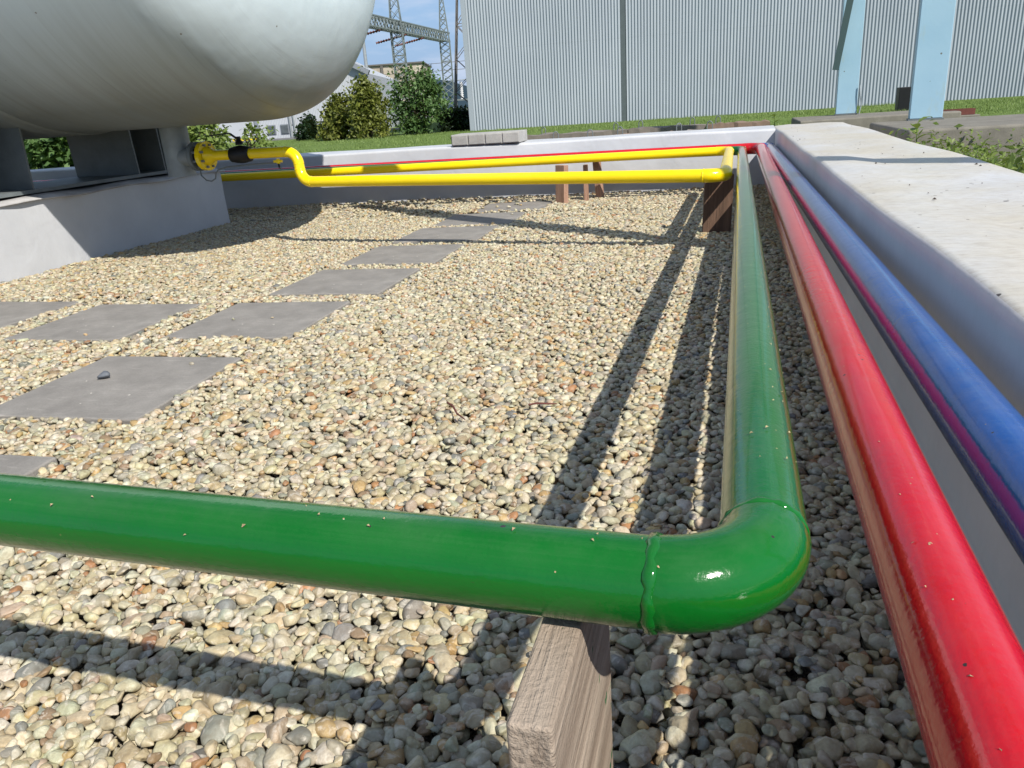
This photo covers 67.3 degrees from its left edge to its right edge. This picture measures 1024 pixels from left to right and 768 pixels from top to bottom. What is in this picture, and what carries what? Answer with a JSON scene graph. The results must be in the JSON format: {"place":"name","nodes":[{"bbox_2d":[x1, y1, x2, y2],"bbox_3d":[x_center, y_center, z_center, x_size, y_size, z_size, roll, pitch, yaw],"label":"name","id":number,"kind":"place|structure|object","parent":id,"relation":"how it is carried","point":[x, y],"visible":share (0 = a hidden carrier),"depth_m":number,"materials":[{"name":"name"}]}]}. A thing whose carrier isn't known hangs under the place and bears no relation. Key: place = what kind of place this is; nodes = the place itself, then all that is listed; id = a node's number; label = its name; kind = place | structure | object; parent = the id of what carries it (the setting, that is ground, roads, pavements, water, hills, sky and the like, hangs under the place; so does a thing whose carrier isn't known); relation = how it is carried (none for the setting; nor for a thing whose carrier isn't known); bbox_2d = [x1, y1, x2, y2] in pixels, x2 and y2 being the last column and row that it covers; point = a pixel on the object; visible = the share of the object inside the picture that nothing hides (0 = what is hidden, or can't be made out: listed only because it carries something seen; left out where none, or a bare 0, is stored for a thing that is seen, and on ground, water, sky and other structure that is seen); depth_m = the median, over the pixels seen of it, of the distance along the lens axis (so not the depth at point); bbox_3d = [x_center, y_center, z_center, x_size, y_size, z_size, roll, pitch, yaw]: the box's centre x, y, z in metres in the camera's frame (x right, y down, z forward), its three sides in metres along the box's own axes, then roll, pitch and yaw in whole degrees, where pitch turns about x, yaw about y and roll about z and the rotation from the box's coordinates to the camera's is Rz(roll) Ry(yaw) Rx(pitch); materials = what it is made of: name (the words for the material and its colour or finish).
{"place":"outdoors","nodes":[
{"label":"outdoors","id":0,"kind":"place"},
{"bbox_2d":[223,128,397,142],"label":"pavement","id":1,"kind":"structure","parent":0,"point":[286,138],"depth_m":25.91,"materials":[{"name":"grey concrete"}]},
{"bbox_2d":[356,0,466,85],"label":"sky","id":2,"kind":"structure","parent":0,"point":[419,12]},
{"bbox_2d":[432,78,467,107],"bbox_3d":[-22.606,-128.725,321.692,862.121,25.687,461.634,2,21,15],"label":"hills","id":3,"kind":"structure","parent":0,"point":[460,103],"depth_m":384.62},
{"bbox_2d":[0,184,929,767],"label":"gravel bed","id":4,"kind":"object","parent":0,"point":[793,676],"depth_m":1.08,"materials":[{"name":"beige gravel"}]},
{"bbox_2d":[0,455,58,475],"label":"paving slab","id":5,"kind":"structure","parent":4,"relation":"on","point":[21,465],"depth_m":1.77,"materials":[{"name":"grey concrete"}]},
{"bbox_2d":[0,301,77,327],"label":"paving slab","id":6,"kind":"structure","parent":4,"relation":"on","point":[13,313],"depth_m":3.36,"materials":[{"name":"grey concrete"}]},
{"bbox_2d":[4,304,200,343],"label":"paving slab","id":7,"kind":"structure","parent":4,"relation":"on","point":[108,322],"depth_m":3.02,"materials":[{"name":"grey concrete"}]},
{"bbox_2d":[0,168,229,281],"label":"tank plinth","id":8,"kind":"structure","parent":4,"relation":"on","point":[41,232],"depth_m":4.67,"materials":[{"name":"grey concrete"}]},
{"bbox_2d":[0,0,374,197],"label":"storage tank","id":9,"kind":"object","parent":8,"relation":"on","point":[113,90],"visible":0.98,"depth_m":3.73,"materials":[{"name":"white metal"}]},
{"bbox_2d":[191,133,733,186],"bbox_3d":[-1.664,-1.480,5.085,6.040,0.382,2.091,2,21,15],"label":"yellow pipe","id":10,"kind":"object","parent":9,"relation":"attached to","point":[207,156],"visible":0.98,"depth_m":4.38,"materials":[{"name":"metal"}]},
{"bbox_2d":[199,162,275,181],"bbox_3d":[-1.611,-1.242,4.511,0.519,0.093,0.029,2,21,15],"label":"earthing cable","id":11,"kind":"object","parent":10,"relation":"hanging from","point":[234,166],"visible":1,"depth_m":4.51,"materials":[{"name":"grey paint"}]},
{"bbox_2d":[0,356,242,427],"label":"paving slab","id":12,"kind":"structure","parent":4,"relation":"on","point":[129,389],"depth_m":2.24,"materials":[{"name":"grey concrete"}]},
{"bbox_2d":[97,371,109,378],"bbox_3d":[-1.240,-0.028,2.337,0.040,0.024,0.028,-6,20,-6],"label":"stone","id":13,"kind":"object","parent":12,"relation":"on","point":[104,374],"visible":1,"depth_m":2.33,"materials":[{"name":"stone"}]},
{"bbox_2d":[163,301,349,343],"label":"paving slab","id":14,"kind":"structure","parent":4,"relation":"on","point":[253,320],"depth_m":2.90,"materials":[{"name":"grey concrete"}]},
{"bbox_2d":[269,268,419,296],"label":"paving slab","id":15,"kind":"structure","parent":4,"relation":"on","point":[376,282],"depth_m":3.44,"materials":[{"name":"grey concrete"}]},
{"bbox_2d":[30,125,775,208],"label":"retaining wall","id":16,"kind":"structure","parent":4,"relation":"on","point":[246,194],"depth_m":6.20,"materials":[{"name":"grey concrete"}]},
{"bbox_2d":[451,129,526,145],"bbox_3d":[-0.182,-1.992,6.224,0.560,0.085,0.308,1,21,14],"label":"concrete block","id":17,"kind":"object","parent":16,"relation":"on","point":[492,137],"depth_m":6.09,"materials":[{"name":"grey concrete"}]},
{"bbox_2d":[342,244,464,267],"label":"paving slab","id":18,"kind":"structure","parent":4,"relation":"on","point":[408,254],"depth_m":4.02,"materials":[{"name":"grey concrete"}]},
{"bbox_2d":[0,146,811,634],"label":"green pipe","id":19,"kind":"object","parent":4,"relation":"on","point":[746,560],"visible":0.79,"depth_m":0.54,"materials":[{"name":"metal"}]},
{"bbox_2d":[392,225,497,243],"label":"paving slab","id":20,"kind":"structure","parent":4,"relation":"on","point":[453,234],"depth_m":4.55,"materials":[{"name":"grey concrete"}]},
{"bbox_2d":[446,402,464,419],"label":"twig","id":21,"kind":"object","parent":4,"relation":"on","point":[451,405],"visible":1,"depth_m":1.85,"materials":[{"name":"brown wood"}]},
{"bbox_2d":[435,212,524,226],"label":"paving slab","id":22,"kind":"structure","parent":4,"relation":"on","point":[484,219],"depth_m":5.08,"materials":[{"name":"grey concrete"}]},
{"bbox_2d":[471,200,553,213],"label":"paving slab","id":23,"kind":"structure","parent":4,"relation":"on","point":[524,205],"depth_m":5.61,"materials":[{"name":"grey concrete"}]},
{"bbox_2d":[528,402,556,405],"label":"twig","id":24,"kind":"object","parent":4,"relation":"on","point":[541,403],"visible":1,"depth_m":1.88,"materials":[{"name":"brown wood"}]},
{"bbox_2d":[506,617,612,767],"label":"wooden support","id":25,"kind":"object","parent":4,"relation":"on","point":[560,715],"visible":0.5,"depth_m":0.49,"materials":[{"name":"brown wood"}]},
{"bbox_2d":[555,165,567,202],"bbox_3d":[0.360,-1.414,5.553,0.044,0.320,0.090,-16,23,-38],"label":"wooden support","id":26,"kind":"object","parent":4,"relation":"on","point":[561,193],"visible":0.56,"depth_m":5.53,"materials":[{"name":"brown wood"}]},
{"bbox_2d":[583,164,588,200],"bbox_3d":[0.543,-1.435,5.633,0.032,0.330,0.060,0,20,10],"label":"wooden support","id":27,"kind":"object","parent":4,"relation":"on","point":[586,187],"visible":0.56,"depth_m":5.61,"materials":[{"name":"brown wood"}]},
{"bbox_2d":[593,162,603,197],"bbox_3d":[0.648,-1.483,5.737,0.044,0.340,0.060,2,20,30],"label":"wooden support","id":28,"kind":"object","parent":4,"relation":"on","point":[599,190],"visible":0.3,"depth_m":5.71,"materials":[{"name":"brown wood"}]},
{"bbox_2d":[702,173,733,232],"bbox_3d":[1.073,-0.921,4.018,0.144,0.340,0.044,1,21,9],"label":"wooden support","id":29,"kind":"object","parent":4,"relation":"on","point":[717,205],"visible":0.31,"depth_m":4.00,"materials":[{"name":"brown wood"}]},
{"bbox_2d":[774,122,1023,649],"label":"retaining wall","id":30,"kind":"structure","parent":4,"relation":"on","point":[951,257],"depth_m":1.58,"materials":[{"name":"grey concrete"}]},
{"bbox_2d":[764,143,1023,564],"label":"blue pipe","id":31,"kind":"object","parent":30,"relation":"attached to","point":[976,416],"visible":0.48,"depth_m":0.95,"materials":[{"name":"metal"}]},
{"bbox_2d":[41,145,1001,750],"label":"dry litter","id":32,"kind":"object","parent":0,"point":[597,533],"visible":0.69,"depth_m":0.60,"materials":[{"name":"beige plant"}]},
{"bbox_2d":[33,143,1023,767],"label":"red pipe","id":33,"kind":"object","parent":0,"point":[915,537],"visible":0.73,"depth_m":0.59,"materials":[{"name":"metal"}]},
{"bbox_2d":[33,96,1023,168],"bbox_3d":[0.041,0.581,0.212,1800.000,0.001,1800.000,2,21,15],"label":"ground","id":34,"kind":"structure","parent":0,"point":[434,123],"depth_m":16.75,"materials":[{"name":"green plant"}]},
{"bbox_2d":[23,137,74,169],"bbox_3d":[-6.982,-4.064,11.735,4.170,1.885,2.699,2,21,15],"label":"laurel bush","id":35,"kind":"object","parent":34,"relation":"on","point":[46,153],"visible":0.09,"depth_m":11.07,"materials":[{"name":"green plant"}]},
{"bbox_2d":[187,124,233,149],"bbox_3d":[-3.728,-2.874,9.252,0.848,0.864,1.020,-7,20,-8],"label":"lime shrub","id":36,"kind":"object","parent":34,"relation":"on","point":[198,133],"visible":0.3,"depth_m":9.06,"materials":[{"name":"green plant"}]},
{"bbox_2d":[240,121,278,147],"bbox_3d":[-3.117,-2.896,9.437,0.602,0.701,0.691,-15,23,-27],"label":"lime shrub","id":37,"kind":"object","parent":34,"relation":"on","point":[258,138],"visible":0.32,"depth_m":9.32,"materials":[{"name":"green plant"}]},
{"bbox_2d":[204,62,398,141],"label":"white factory","id":38,"kind":"structure","parent":34,"relation":"on","point":[284,127],"depth_m":26.84,"materials":[{"name":"grey paint"}]},
{"bbox_2d":[219,122,254,138],"bbox_3d":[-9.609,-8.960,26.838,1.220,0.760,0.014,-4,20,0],"label":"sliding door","id":39,"kind":"structure","parent":38,"relation":"in","point":[234,128],"depth_m":26.84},
{"bbox_2d":[292,111,320,140],"bbox_3d":[-5.910,-7.538,22.286,0.859,0.985,0.861,-14,22,-26],"label":"dark shrub","id":40,"kind":"object","parent":34,"relation":"on","point":[306,129],"visible":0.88,"depth_m":22.16,"materials":[{"name":"green plant"}]},
{"bbox_2d":[316,85,365,140],"bbox_3d":[-4.655,-7.498,20.666,1.428,1.902,1.322,-7,20,-8],"label":"evergreen shrub","id":41,"kind":"object","parent":34,"relation":"on","point":[333,125],"visible":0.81,"depth_m":20.52,"materials":[{"name":"green plant"}]},
{"bbox_2d":[362,42,367,68],"bbox_3d":[-6.839,-14.087,32.434,1.728,6.360,0.304,6,22,25],"label":"lamp post","id":42,"kind":"object","parent":34,"relation":"on","point":[365,56],"visible":0.2,"depth_m":32.11,"materials":[{"name":"metal"}]},
{"bbox_2d":[342,65,395,139],"bbox_3d":[-3.713,-7.246,19.852,1.436,1.836,1.525,-11,21,-18],"label":"evergreen shrub","id":43,"kind":"object","parent":34,"relation":"on","point":[367,106],"visible":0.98,"depth_m":19.64,"materials":[{"name":"green plant"}]},
{"bbox_2d":[368,61,432,116],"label":"concrete hall","id":44,"kind":"structure","parent":34,"relation":"on","point":[381,69],"depth_m":55.07,"materials":[{"name":"beige concrete"}]},
{"bbox_2d":[367,0,453,107],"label":"substation gantry","id":45,"kind":"object","parent":34,"relation":"on","point":[403,27],"visible":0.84,"depth_m":41.59,"materials":[{"name":"grey metal"}]},
{"bbox_2d":[371,61,454,68],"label":"overhead wire","id":46,"kind":"object","parent":45,"relation":"attached to","point":[413,65],"visible":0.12,"depth_m":47.95,"materials":[{"name":"black metal"}]},
{"bbox_2d":[378,61,460,134],"bbox_3d":[-2.569,-7.639,20.623,2.150,1.888,1.727,2,21,15],"label":"leafy bush","id":47,"kind":"object","parent":34,"relation":"on","point":[429,101],"visible":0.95,"depth_m":20.41,"materials":[{"name":"green plant"}]},
{"bbox_2d":[432,104,469,131],"bbox_3d":[-1.128,-7.425,21.407,2.019,0.786,1.546,2,21,15],"label":"hedge","id":48,"kind":"object","parent":34,"relation":"on","point":[458,119],"visible":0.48,"depth_m":21.12,"materials":[{"name":"green plant"}]},
{"bbox_2d":[454,0,467,107],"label":"lattice pylon","id":49,"kind":"object","parent":34,"relation":"on","point":[456,52],"visible":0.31,"depth_m":33.78,"materials":[{"name":"metal"}]},
{"bbox_2d":[457,79,467,108],"bbox_3d":[-1.340,-14.000,37.773,2.950,1.925,0.670,-4,20,0],"label":"switchgear","id":50,"kind":"object","parent":34,"relation":"on","point":[461,92],"visible":0.14,"depth_m":37.51,"materials":[{"name":"white metal"}]},
{"bbox_2d":[527,122,627,139],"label":"concrete beam","id":51,"kind":"structure","parent":34,"relation":"on","point":[545,135],"depth_m":7.85,"materials":[{"name":"grey paint"}]},
{"bbox_2d":[553,129,605,137],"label":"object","id":52,"kind":"structure","parent":34,"relation":"on","point":[572,137],"depth_m":6.79,"materials":[{"name":"grey paint"}]},
{"bbox_2d":[615,123,681,134],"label":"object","id":53,"kind":"structure","parent":34,"relation":"on","point":[643,132],"depth_m":6.67,"materials":[{"name":"grey paint"}]},
{"bbox_2d":[628,117,705,133],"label":"concrete beam","id":54,"kind":"structure","parent":34,"relation":"on","point":[641,129],"depth_m":7.63,"materials":[{"name":"grey paint"}]},
{"bbox_2d":[688,121,767,129],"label":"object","id":55,"kind":"structure","parent":34,"relation":"on","point":[707,126],"depth_m":6.49,"materials":[{"name":"grey paint"}]},
{"bbox_2d":[706,116,769,128],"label":"concrete beam","id":56,"kind":"structure","parent":34,"relation":"on","point":[764,122],"depth_m":7.44,"materials":[{"name":"grey paint"}]},
{"bbox_2d":[460,0,1023,130],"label":"warehouse","id":57,"kind":"structure","parent":34,"relation":"on","point":[535,63],"depth_m":18.90,"materials":[{"name":"grey metal"}]},
{"bbox_2d":[770,111,781,125],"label":"weed plant","id":58,"kind":"object","parent":34,"relation":"on","point":[774,115],"visible":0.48,"depth_m":7.89,"materials":[{"name":"green plant"}]},
{"bbox_2d":[791,111,960,127],"bbox_3d":[3.923,-2.780,8.459,1.626,0.352,0.948,0,20,10],"label":"concrete footing","id":59,"kind":"object","parent":34,"relation":"on","point":[864,120],"visible":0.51,"depth_m":8.03,"materials":[{"name":"grey concrete"}]},
{"bbox_2d":[832,0,865,114],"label":"blue post","id":60,"kind":"object","parent":59,"relation":"on","point":[847,61],"visible":1,"depth_m":8.40,"materials":[{"name":"metal"}]},
{"bbox_2d":[895,87,910,110],"bbox_3d":[7.516,-5.431,14.732,0.260,0.480,0.300,2,21,15],"label":"metal box","id":61,"kind":"object","parent":34,"relation":"on","point":[902,101],"visible":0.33,"depth_m":14.61,"materials":[{"name":"black metal"}]},
{"bbox_2d":[906,116,933,144],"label":"weed plant","id":62,"kind":"object","parent":34,"relation":"on","point":[915,130],"visible":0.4,"depth_m":4.38,"materials":[{"name":"green plant"}]},
{"bbox_2d":[869,114,1023,164],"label":"concrete footing","id":63,"kind":"object","parent":34,"relation":"on","point":[1003,124],"visible":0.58,"depth_m":4.65,"materials":[{"name":"grey concrete"}]},
{"bbox_2d":[906,0,955,120],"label":"blue post","id":64,"kind":"object","parent":63,"relation":"on","point":[932,50],"visible":0.87,"depth_m":5.47,"materials":[{"name":"metal"}]},
{"bbox_2d":[880,119,1023,173],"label":"ground cover","id":65,"kind":"object","parent":34,"relation":"on","point":[1009,160],"visible":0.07,"depth_m":3.91,"materials":[{"name":"green plant"}]},
{"bbox_2d":[943,108,979,116],"bbox_3d":[4.661,-2.736,8.111,0.420,0.310,0.220,2,21,15],"label":"steel channel","id":66,"kind":"object","parent":34,"relation":"on","point":[967,112],"visible":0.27,"depth_m":7.99,"materials":[{"name":"metal"}]}
]}

